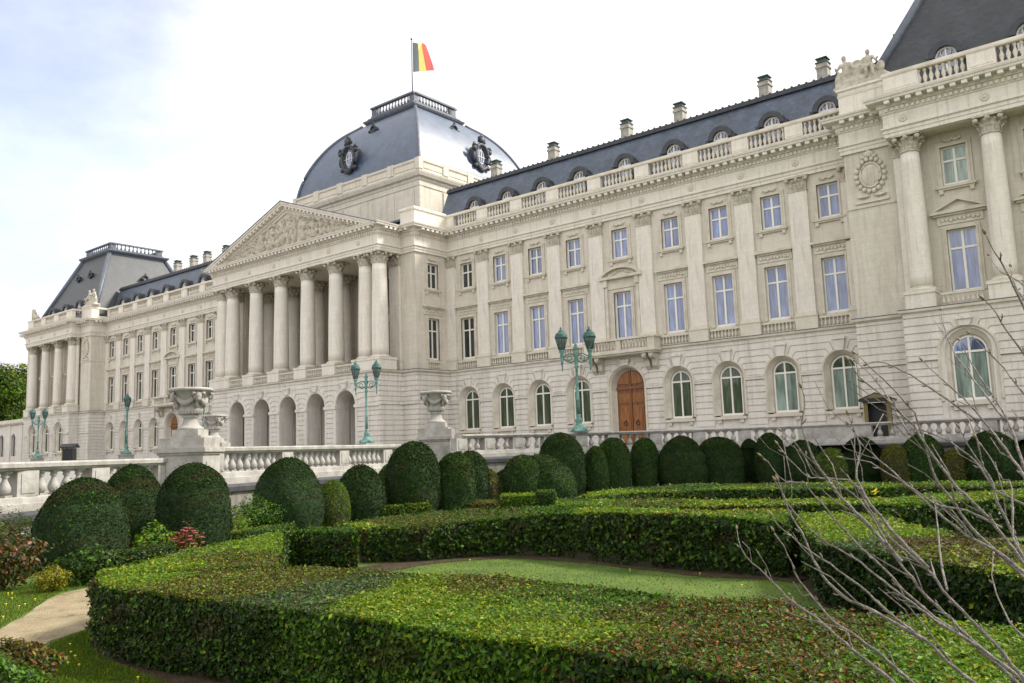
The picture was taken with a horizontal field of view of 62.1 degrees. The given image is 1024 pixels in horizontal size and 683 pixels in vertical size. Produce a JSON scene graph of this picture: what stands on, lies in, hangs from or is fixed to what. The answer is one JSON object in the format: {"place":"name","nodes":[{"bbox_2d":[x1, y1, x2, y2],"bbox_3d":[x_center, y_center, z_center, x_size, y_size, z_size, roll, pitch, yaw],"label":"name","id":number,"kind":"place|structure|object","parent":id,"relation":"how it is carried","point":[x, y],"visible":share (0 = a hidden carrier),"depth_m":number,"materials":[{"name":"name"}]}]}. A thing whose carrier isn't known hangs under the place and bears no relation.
{"place":"outdoors","nodes":[
{"label":"outdoors","id":0,"kind":"place"},
{"bbox_2d":[0,588,90,678],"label":"path","id":1,"kind":"structure","parent":0,"point":[55,617],"depth_m":12.15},
{"bbox_2d":[354,443,378,456],"bbox_3d":[-9.560,7.242,56.029,1.160,1.060,1.160,-8,-9,39],"label":"lamp pedestal","id":2,"kind":"object","parent":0,"point":[360,454],"visible":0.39,"depth_m":55.64,"materials":[{"name":"stone"}]},
{"bbox_2d":[350,359,380,442],"bbox_3d":[-9.673,3.970,56.447,2.200,5.520,1.000,-3,-7,11],"label":"street lamp","id":3,"kind":"object","parent":2,"relation":"on","point":[375,368],"visible":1,"depth_m":56.42,"materials":[{"name":"teal metal"}]},
{"bbox_2d":[72,555,839,682],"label":"soil","id":4,"kind":"structure","parent":0,"point":[185,678],"depth_m":14.09,"materials":[{"name":"brown soil"}]},
{"bbox_2d":[83,563,1023,682],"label":"hedge","id":5,"kind":"object","parent":4,"relation":"on","point":[274,623],"visible":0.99,"depth_m":7.19,"materials":[{"name":"green plant"}]},
{"bbox_2d":[0,0,913,399],"label":"sky","id":6,"kind":"structure","parent":0,"point":[172,127],"materials":[{"name":"white"}]},
{"bbox_2d":[0,439,1019,492],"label":"terrace paving","id":7,"kind":"structure","parent":0,"point":[59,477],"depth_m":50.15,"materials":[{"name":"grey stone"}]},
{"bbox_2d":[19,0,1023,461],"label":"palace","id":8,"kind":"structure","parent":7,"relation":"on","point":[755,260],"depth_m":68.15,"materials":[{"name":"stone"}]},
{"bbox_2d":[0,419,23,461],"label":"side wing","id":9,"kind":"structure","parent":8,"relation":"attached to","point":[11,440],"depth_m":142.71,"materials":[{"name":"white stone"}]},
{"bbox_2d":[52,421,63,455],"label":"window","id":10,"kind":"structure","parent":8,"relation":"in","point":[59,429],"depth_m":121.99,"materials":[{"name":"stone"}]},
{"bbox_2d":[132,418,143,452],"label":"window","id":11,"kind":"structure","parent":8,"relation":"in","point":[138,433],"depth_m":114.43,"materials":[{"name":"stone"}]},
{"bbox_2d":[147,417,158,451],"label":"window","id":12,"kind":"structure","parent":8,"relation":"in","point":[153,430],"depth_m":111.94,"materials":[{"name":"stone"}]},
{"bbox_2d":[163,350,179,395],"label":"window","id":13,"kind":"structure","parent":8,"relation":"in","point":[171,358],"depth_m":109.75,"materials":[{"name":"stone"}]},
{"bbox_2d":[184,353,196,386],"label":"window","id":14,"kind":"structure","parent":8,"relation":"in","point":[191,357],"depth_m":106.89,"materials":[{"name":"stone"}]},
{"bbox_2d":[338,136,360,173],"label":"round window","id":15,"kind":"structure","parent":8,"relation":"in","point":[349,156],"depth_m":92.73,"materials":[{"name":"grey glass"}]},
{"bbox_2d":[410,38,433,90],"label":"flagpole","id":16,"kind":"object","parent":8,"relation":"on","point":[422,61],"visible":1,"depth_m":100.58,"materials":[{"name":"multicoloured fabric"}]},
{"bbox_2d":[424,258,441,295],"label":"window","id":17,"kind":"structure","parent":8,"relation":"in","point":[430,270],"depth_m":78.26,"materials":[{"name":"stone"}]},
{"bbox_2d":[422,304,445,359],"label":"window","id":18,"kind":"structure","parent":8,"relation":"in","point":[431,324],"depth_m":77.62,"materials":[{"name":"stone"}]},
{"bbox_2d":[454,303,477,359],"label":"window","id":19,"kind":"structure","parent":8,"relation":"in","point":[469,324],"depth_m":77.63,"materials":[{"name":"stone"}]},
{"bbox_2d":[457,257,475,294],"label":"window","id":20,"kind":"structure","parent":8,"relation":"in","point":[468,270],"depth_m":78.28,"materials":[{"name":"stone"}]},
{"bbox_2d":[459,385,481,434],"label":"window","id":21,"kind":"structure","parent":8,"relation":"in","point":[470,417],"depth_m":77.03,"materials":[{"name":"stone"}]},
{"bbox_2d":[469,134,491,171],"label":"round window","id":22,"kind":"structure","parent":8,"relation":"in","point":[480,154],"depth_m":93.60,"materials":[{"name":"grey stone"}]},
{"bbox_2d":[487,296,511,355],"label":"window","id":23,"kind":"structure","parent":8,"relation":"in","point":[503,319],"depth_m":75.14,"materials":[{"name":"stone"}]},
{"bbox_2d":[490,249,509,288],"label":"window","id":24,"kind":"structure","parent":8,"relation":"in","point":[501,262],"depth_m":75.77,"materials":[{"name":"stone"}]},
{"bbox_2d":[492,382,516,433],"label":"window","id":25,"kind":"structure","parent":8,"relation":"in","point":[503,399],"depth_m":74.51,"materials":[{"name":"stone"}]},
{"bbox_2d":[522,290,548,350],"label":"window","id":26,"kind":"structure","parent":8,"relation":"in","point":[539,313],"depth_m":72.63,"materials":[{"name":"stone"}]},
{"bbox_2d":[525,241,546,281],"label":"window","id":27,"kind":"structure","parent":8,"relation":"in","point":[537,255],"depth_m":73.27,"materials":[{"name":"stone"}]},
{"bbox_2d":[528,378,553,432],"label":"window","id":28,"kind":"structure","parent":8,"relation":"in","point":[540,398],"depth_m":71.99,"materials":[{"name":"stone"}]},
{"bbox_2d":[562,232,585,274],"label":"window","id":29,"kind":"structure","parent":8,"relation":"in","point":[575,247],"depth_m":70.77,"materials":[{"name":"stone"}]},
{"bbox_2d":[560,283,588,345],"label":"window","id":30,"kind":"structure","parent":8,"relation":"in","point":[578,308],"depth_m":70.15,"materials":[{"name":"stone"}]},
{"bbox_2d":[566,375,594,430],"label":"window","id":31,"kind":"structure","parent":8,"relation":"in","point":[585,386],"depth_m":69.42,"materials":[{"name":"stone"}]},
{"bbox_2d":[598,264,641,339],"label":"window","id":32,"kind":"structure","parent":8,"relation":"in","point":[623,276],"depth_m":67.33,"materials":[{"name":"stone"}]},
{"bbox_2d":[608,222,632,265],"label":"window","id":33,"kind":"structure","parent":8,"relation":"in","point":[622,238],"depth_m":67.96,"materials":[{"name":"glass"}]},
{"bbox_2d":[657,210,684,256],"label":"window","id":34,"kind":"structure","parent":8,"relation":"in","point":[672,228],"depth_m":65.12,"materials":[{"name":"glass"}]},
{"bbox_2d":[655,265,688,333],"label":"window","id":35,"kind":"structure","parent":8,"relation":"in","point":[676,295],"depth_m":64.49,"materials":[{"name":"glass"}]},
{"bbox_2d":[663,365,696,425],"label":"window","id":36,"kind":"structure","parent":8,"relation":"in","point":[678,384],"depth_m":63.81,"materials":[{"name":"stone"}]},
{"bbox_2d":[705,199,733,247],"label":"window","id":37,"kind":"structure","parent":8,"relation":"in","point":[721,224],"depth_m":62.64,"materials":[{"name":"glass"}]},
{"bbox_2d":[702,256,738,327],"bbox_3d":[15.374,-3.549,61.841,2.720,4.940,0.630,-8,-9,39],"label":"window","id":38,"kind":"structure","parent":8,"relation":"in","point":[725,287],"depth_m":61.99,"materials":[{"name":"glass"}]},
{"bbox_2d":[712,360,748,422],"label":"window","id":39,"kind":"structure","parent":8,"relation":"in","point":[729,391],"depth_m":61.29,"materials":[{"name":"glass"}]},
{"bbox_2d":[756,187,787,237],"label":"window","id":40,"kind":"structure","parent":8,"relation":"in","point":[773,207],"depth_m":60.12,"materials":[{"name":"glass"}]},
{"bbox_2d":[754,246,793,320],"bbox_3d":[18.470,-3.975,59.343,2.720,4.940,0.630,-8,-9,39],"label":"window","id":41,"kind":"structure","parent":8,"relation":"in","point":[779,287],"depth_m":59.48,"materials":[{"name":"glass"}]},
{"bbox_2d":[764,354,803,420],"bbox_3d":[18.791,3.133,58.531,2.600,4.540,0.750,-8,-9,39],"label":"window","id":42,"kind":"structure","parent":8,"relation":"in","point":[782,374],"depth_m":58.79,"materials":[{"name":"stone"}]},
{"bbox_2d":[812,174,845,226],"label":"window","id":43,"kind":"structure","parent":8,"relation":"in","point":[829,195],"depth_m":57.66,"materials":[{"name":"glass"}]},
{"bbox_2d":[810,235,850,313],"bbox_3d":[21.565,-4.400,56.846,2.720,4.940,0.630,-8,-9,39],"label":"window","id":44,"kind":"structure","parent":8,"relation":"in","point":[835,269],"depth_m":57.02,"materials":[{"name":"glass"}]},
{"bbox_2d":[822,348,863,417],"bbox_3d":[21.886,2.708,56.033,2.600,4.540,0.750,-8,-9,39],"label":"window","id":45,"kind":"structure","parent":8,"relation":"in","point":[836,370],"depth_m":56.34,"materials":[{"name":"stone"}]},
{"bbox_2d":[833,49,888,95],"bbox_3d":[22.619,-17.614,55.064,3.482,2.483,1.141,-8,-9,39],"label":"statue group","id":46,"kind":"object","parent":8,"relation":"on","point":[862,70],"visible":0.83,"depth_m":54.90,"materials":[{"name":"stone"}]},
{"bbox_2d":[934,135,976,194],"bbox_3d":[26.499,-10.589,50.894,2.200,3.390,0.510,-8,-9,39],"label":"window","id":47,"kind":"structure","parent":8,"relation":"in","point":[957,168],"depth_m":50.96,"materials":[{"name":"stone"}]},
{"bbox_2d":[930,196,986,291],"bbox_3d":[26.620,-5.796,50.229,3.100,5.690,0.650,-8,-9,39],"label":"window","id":48,"kind":"structure","parent":8,"relation":"in","point":[966,252],"depth_m":50.33,"materials":[{"name":"glass"}]},
{"bbox_2d":[937,323,1004,409],"bbox_3d":[26.006,1.391,48.243,3.220,4.900,0.750,-8,-9,39],"label":"window","id":49,"kind":"structure","parent":8,"relation":"in","point":[983,362],"depth_m":48.43,"materials":[{"name":"glass"}]},
{"bbox_2d":[450,415,1023,483],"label":"balustrade","id":50,"kind":"object","parent":7,"relation":"on","point":[497,459],"visible":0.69,"depth_m":43.31,"materials":[{"name":"stone"}]},
{"bbox_2d":[554,326,595,431],"bbox_3d":[3.390,1.947,44.350,2.200,5.520,1.000,-2,-7,0],"label":"street lamp","id":51,"kind":"object","parent":50,"relation":"on","point":[561,337],"visible":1,"depth_m":44.40,"materials":[{"name":"teal metal"}]},
{"bbox_2d":[858,392,896,436],"bbox_3d":[21.656,4.475,50.134,2.000,2.920,1.830,-6,-8,30],"label":"sentry box","id":52,"kind":"object","parent":7,"relation":"on","point":[872,413],"visible":0.6,"depth_m":50.36,"materials":[{"name":"black paint"}]},
{"bbox_2d":[0,496,1023,676],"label":"lawn","id":53,"kind":"structure","parent":0,"point":[615,571],"depth_m":14.31,"materials":[{"name":"green plant"}]},
{"bbox_2d":[0,505,33,554],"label":"shrub","id":54,"kind":"object","parent":53,"relation":"on","point":[23,522],"visible":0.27,"depth_m":18.47,"materials":[{"name":"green plant"}]},
{"bbox_2d":[0,522,54,589],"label":"shrub","id":55,"kind":"object","parent":53,"relation":"on","point":[9,556],"visible":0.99,"depth_m":15.31,"materials":[{"name":"multicoloured plant"}]},
{"bbox_2d":[0,652,57,682],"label":"shrub","id":56,"kind":"object","parent":53,"relation":"on","point":[10,672],"visible":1,"depth_m":7.15,"materials":[{"name":"green plant"}]},
{"bbox_2d":[0,635,69,682],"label":"shrub","id":57,"kind":"object","parent":53,"relation":"on","point":[37,654],"visible":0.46,"depth_m":8.35,"materials":[{"name":"multicoloured plant"}]},
{"bbox_2d":[29,562,72,591],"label":"shrub","id":58,"kind":"object","parent":53,"relation":"on","point":[55,579],"visible":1,"depth_m":14.86,"materials":[{"name":"yellow plant"}]},
{"bbox_2d":[29,477,130,572],"bbox_3d":[-9.264,3.892,18.285,1.926,1.992,2.024,-8,-9,39],"label":"clipped yew","id":59,"kind":"object","parent":53,"relation":"on","point":[73,515],"visible":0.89,"depth_m":17.72,"materials":[{"name":"green plant"}]},
{"bbox_2d":[0,458,167,549],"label":"balustrade","id":60,"kind":"object","parent":53,"relation":"on","point":[23,486],"visible":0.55,"depth_m":22.58,"materials":[{"name":"stone"}]},
{"bbox_2d":[54,541,124,584],"bbox_3d":[-7.867,4.110,15.804,1.067,0.803,1.022,-8,-9,39],"label":"shrub","id":61,"kind":"object","parent":53,"relation":"on","point":[88,563],"visible":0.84,"depth_m":15.59,"materials":[{"name":"green plant"}]},
{"bbox_2d":[107,463,160,547],"bbox_3d":[-9.573,4.175,21.381,1.739,2.246,1.788,-8,-9,39],"label":"clipped yew","id":62,"kind":"object","parent":53,"relation":"on","point":[138,486],"visible":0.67,"depth_m":20.91,"materials":[{"name":"green plant"}]},
{"bbox_2d":[101,541,176,568],"bbox_3d":[-7.352,4.329,16.780,1.182,0.656,1.937,-8,-9,39],"label":"hedge","id":63,"kind":"object","parent":53,"relation":"on","point":[139,553],"visible":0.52,"depth_m":16.46,"materials":[{"name":"green plant"}]},
{"bbox_2d":[129,519,181,549],"bbox_3d":[-7.930,4.411,18.788,1.166,0.958,1.148,-8,-9,39],"label":"shrub","id":64,"kind":"object","parent":53,"relation":"on","point":[159,537],"visible":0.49,"depth_m":18.68,"materials":[{"name":"green plant"}]},
{"bbox_2d":[171,521,204,552],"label":"flowering plant","id":65,"kind":"object","parent":53,"relation":"on","point":[188,536],"visible":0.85,"depth_m":18.30,"materials":[{"name":"pink plant"}]},
{"bbox_2d":[153,447,224,477],"bbox_3d":[-10.575,4.819,27.888,1.680,2.620,1.680,-2,-7,2],"label":"urn pedestal","id":66,"kind":"object","parent":53,"relation":"on","point":[207,456],"visible":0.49,"depth_m":27.29,"materials":[{"name":"stone"}]},
{"bbox_2d":[159,387,219,448],"bbox_3d":[-10.654,2.541,28.178,1.466,1.974,1.448,-2,-7,2],"label":"stone urn","id":67,"kind":"object","parent":66,"relation":"on","point":[190,403],"visible":1,"depth_m":27.77,"materials":[{"name":"white stone"}]},
{"bbox_2d":[152,460,233,550],"bbox_3d":[-7.640,3.978,20.376,1.873,2.259,1.830,-8,-9,39],"label":"clipped yew","id":68,"kind":"object","parent":53,"relation":"on","point":[196,494],"visible":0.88,"depth_m":19.81,"materials":[{"name":"green plant"}]},
{"bbox_2d":[88,523,360,615],"bbox_3d":[-4.160,3.674,13.741,2.545,0.954,6.525,-2,-7,2],"label":"hedge","id":69,"kind":"object","parent":53,"relation":"on","point":[335,547],"visible":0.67,"depth_m":14.15,"materials":[{"name":"green plant"}]},
{"bbox_2d":[231,494,287,527],"bbox_3d":[-7.437,4.964,24.308,1.736,1.225,1.677,-8,-9,39],"label":"shrub","id":70,"kind":"object","parent":53,"relation":"on","point":[256,516],"visible":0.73,"depth_m":24.10,"materials":[{"name":"green plant"}]},
{"bbox_2d":[227,521,298,541],"bbox_3d":[-6.284,4.899,21.429,2.403,0.614,1.561,4,-9,-38],"label":"hedge","id":71,"kind":"object","parent":53,"relation":"on","point":[239,533],"visible":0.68,"depth_m":21.04,"materials":[{"name":"green plant"}]},
{"bbox_2d":[252,456,325,529],"bbox_3d":[-6.771,4.611,25.682,2.285,2.289,2.251,-8,-9,39],"label":"clipped yew","id":72,"kind":"object","parent":53,"relation":"on","point":[291,485],"visible":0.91,"depth_m":24.98,"materials":[{"name":"green plant"}]},
{"bbox_2d":[220,444,400,521],"bbox_3d":[-7.514,5.599,34.955,0.930,2.650,14.182,-5,-8,23],"label":"balustrade","id":73,"kind":"object","parent":53,"relation":"on","point":[241,482],"visible":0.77,"depth_m":32.74,"materials":[{"name":"stone"}]},
{"bbox_2d":[202,414,230,446],"bbox_3d":[-19.695,5.971,56.236,1.638,2.205,1.617,-2,-7,2],"label":"stone urn","id":74,"kind":"object","parent":73,"relation":"on","point":[214,423],"visible":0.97,"depth_m":55.90,"materials":[{"name":"white stone"}]},
{"bbox_2d":[321,478,352,526],"bbox_3d":[-5.739,5.167,27.348,1.214,1.527,1.294,-8,-9,39],"label":"clipped shrub","id":75,"kind":"object","parent":53,"relation":"on","point":[337,500],"visible":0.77,"depth_m":26.93,"materials":[{"name":"green plant"}]},
{"bbox_2d":[339,464,387,521],"bbox_3d":[-5.082,5.100,28.648,1.813,1.966,1.855,-8,-9,39],"label":"clipped yew","id":76,"kind":"object","parent":53,"relation":"on","point":[365,488],"visible":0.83,"depth_m":28.03,"materials":[{"name":"green plant"}]},
{"bbox_2d":[384,440,442,510],"bbox_3d":[-3.482,4.835,29.899,2.107,2.733,2.208,-8,-9,39],"label":"clipped yew","id":77,"kind":"object","parent":53,"relation":"on","point":[412,474],"visible":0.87,"depth_m":29.16,"materials":[{"name":"green plant"}]},
{"bbox_2d":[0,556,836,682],"bbox_3d":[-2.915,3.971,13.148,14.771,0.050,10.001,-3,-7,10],"label":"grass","id":78,"kind":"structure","parent":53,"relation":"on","point":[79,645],"depth_m":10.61,"materials":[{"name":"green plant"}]},
{"bbox_2d":[417,436,453,461],"bbox_3d":[-3.619,6.106,41.209,1.680,2.960,1.680,-2,-7,2],"label":"urn pedestal","id":79,"kind":"object","parent":53,"relation":"on","point":[440,447],"visible":0.32,"depth_m":40.58,"materials":[{"name":"stone"}]},
{"bbox_2d":[417,390,454,436],"bbox_3d":[-3.708,3.545,41.536,1.638,2.205,1.617,-2,-7,2],"label":"stone urn","id":80,"kind":"object","parent":79,"relation":"on","point":[435,402],"visible":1,"depth_m":41.06,"materials":[{"name":"white stone"}]},
{"bbox_2d":[439,452,477,510],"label":"clipped yew","id":81,"kind":"object","parent":53,"relation":"on","point":[458,479],"visible":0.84,"depth_m":29.81,"materials":[{"name":"green plant"}]},
{"bbox_2d":[463,450,489,499],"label":"clipped yew","id":82,"kind":"object","parent":53,"relation":"on","point":[479,462],"visible":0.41,"depth_m":33.48,"materials":[{"name":"green plant"}]},
{"bbox_2d":[488,469,499,499],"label":"clipped shrub","id":83,"kind":"object","parent":53,"relation":"on","point":[494,488],"visible":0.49,"depth_m":34.02,"materials":[{"name":"green plant"}]},
{"bbox_2d":[498,491,536,507],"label":"hedge","id":84,"kind":"object","parent":53,"relation":"on","point":[514,499],"visible":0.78,"depth_m":29.88,"materials":[{"name":"green plant"}]},
{"bbox_2d":[501,453,542,492],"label":"clipped yew","id":85,"kind":"object","parent":53,"relation":"on","point":[521,473],"visible":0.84,"depth_m":34.24,"materials":[{"name":"green plant"}]},
{"bbox_2d":[535,488,556,506],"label":"hedge","id":86,"kind":"object","parent":53,"relation":"on","point":[546,497],"visible":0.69,"depth_m":29.53,"materials":[{"name":"green plant"}]},
{"bbox_2d":[531,453,577,498],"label":"clipped yew","id":87,"kind":"object","parent":53,"relation":"on","point":[558,476],"visible":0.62,"depth_m":34.56,"materials":[{"name":"green plant"}]},
{"bbox_2d":[539,432,586,495],"bbox_3d":[2.303,5.684,39.394,2.419,3.034,2.353,-8,-9,39],"label":"clipped yew","id":88,"kind":"object","parent":53,"relation":"on","point":[566,449],"visible":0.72,"depth_m":38.68,"materials":[{"name":"green plant"}]},
{"bbox_2d":[334,501,796,577],"bbox_3d":[0.761,3.880,17.206,10.192,1.114,3.976,-7,-9,33],"label":"hedge","id":89,"kind":"object","parent":53,"relation":"on","point":[697,539],"visible":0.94,"depth_m":16.41,"materials":[{"name":"green plant"}]},
{"bbox_2d":[585,445,611,492],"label":"clipped yew","id":90,"kind":"object","parent":53,"relation":"on","point":[597,469],"visible":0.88,"depth_m":39.87,"materials":[{"name":"green plant"}]},
{"bbox_2d":[599,437,631,488],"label":"clipped yew","id":91,"kind":"object","parent":53,"relation":"on","point":[616,451],"visible":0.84,"depth_m":40.26,"materials":[{"name":"green plant"}]},
{"bbox_2d":[630,437,659,486],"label":"clipped yew","id":92,"kind":"object","parent":53,"relation":"on","point":[644,455],"visible":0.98,"depth_m":41.36,"materials":[{"name":"green plant"}]},
{"bbox_2d":[658,435,708,485],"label":"clipped yew","id":93,"kind":"object","parent":53,"relation":"on","point":[682,460],"visible":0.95,"depth_m":40.99,"materials":[{"name":"green plant"}]},
{"bbox_2d":[700,436,745,483],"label":"clipped yew","id":94,"kind":"object","parent":53,"relation":"on","point":[725,459],"visible":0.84,"depth_m":41.45,"materials":[{"name":"green plant"}]},
{"bbox_2d":[740,438,756,483],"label":"clipped yew","id":95,"kind":"object","parent":53,"relation":"on","point":[747,447],"visible":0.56,"depth_m":42.97,"materials":[{"name":"green plant"}]},
{"bbox_2d":[753,432,785,482],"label":"clipped yew","id":96,"kind":"object","parent":53,"relation":"on","point":[764,471],"visible":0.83,"depth_m":41.33,"materials":[{"name":"green plant"}]},
{"bbox_2d":[551,488,1023,537],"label":"hedge","id":97,"kind":"object","parent":53,"relation":"on","point":[916,509],"visible":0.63,"depth_m":18.31,"materials":[{"name":"green plant"}]},
{"bbox_2d":[574,480,1023,499],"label":"hedge","id":98,"kind":"object","parent":53,"relation":"on","point":[725,491],"visible":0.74,"depth_m":24.92,"materials":[{"name":"green plant"}]},
{"bbox_2d":[783,439,819,482],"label":"clipped yew","id":99,"kind":"object","parent":53,"relation":"on","point":[793,456],"visible":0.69,"depth_m":40.68,"materials":[{"name":"green plant"}]},
{"bbox_2d":[815,448,848,482],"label":"clipped shrub","id":100,"kind":"object","parent":53,"relation":"on","point":[824,464],"visible":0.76,"depth_m":37.88,"materials":[{"name":"green plant"}]},
{"bbox_2d":[841,435,881,482],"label":"clipped yew","id":101,"kind":"object","parent":53,"relation":"on","point":[870,473],"visible":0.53,"depth_m":40.05,"materials":[{"name":"green plant"}]},
{"bbox_2d":[735,227,1023,682],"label":"bare shrub","id":102,"kind":"object","parent":53,"relation":"on","point":[964,635],"visible":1,"depth_m":3.48,"materials":[{"name":"grey plant"}]},
{"bbox_2d":[879,443,910,482],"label":"clipped shrub","id":103,"kind":"object","parent":53,"relation":"on","point":[893,457],"visible":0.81,"depth_m":37.91,"materials":[{"name":"green plant"}]},
{"bbox_2d":[792,510,1023,626],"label":"hedge","id":104,"kind":"object","parent":53,"relation":"on","point":[967,563],"visible":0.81,"depth_m":10.34,"materials":[{"name":"green plant"}]},
{"bbox_2d":[902,433,944,481],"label":"clipped yew","id":105,"kind":"object","parent":53,"relation":"on","point":[917,458],"visible":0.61,"depth_m":37.65,"materials":[{"name":"green plant"}]},
{"bbox_2d":[941,448,969,480],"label":"clipped shrub","id":106,"kind":"object","parent":53,"relation":"on","point":[954,461],"visible":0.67,"depth_m":36.88,"materials":[{"name":"green plant"}]},
{"bbox_2d":[964,429,1021,481],"bbox_3d":[20.810,5.026,36.880,2.524,2.438,2.617,-8,-9,39],"label":"clipped yew","id":107,"kind":"object","parent":53,"relation":"on","point":[1007,468],"visible":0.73,"depth_m":36.04,"materials":[{"name":"green plant"}]},
{"label":"ground","id":108,"kind":"structure","parent":0,"visible":0},
{"bbox_2d":[0,363,27,419],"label":"tree","id":109,"kind":"object","parent":108,"relation":"on","point":[21,372],"visible":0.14,"depth_m":188.00,"materials":[{"name":"green plant"}]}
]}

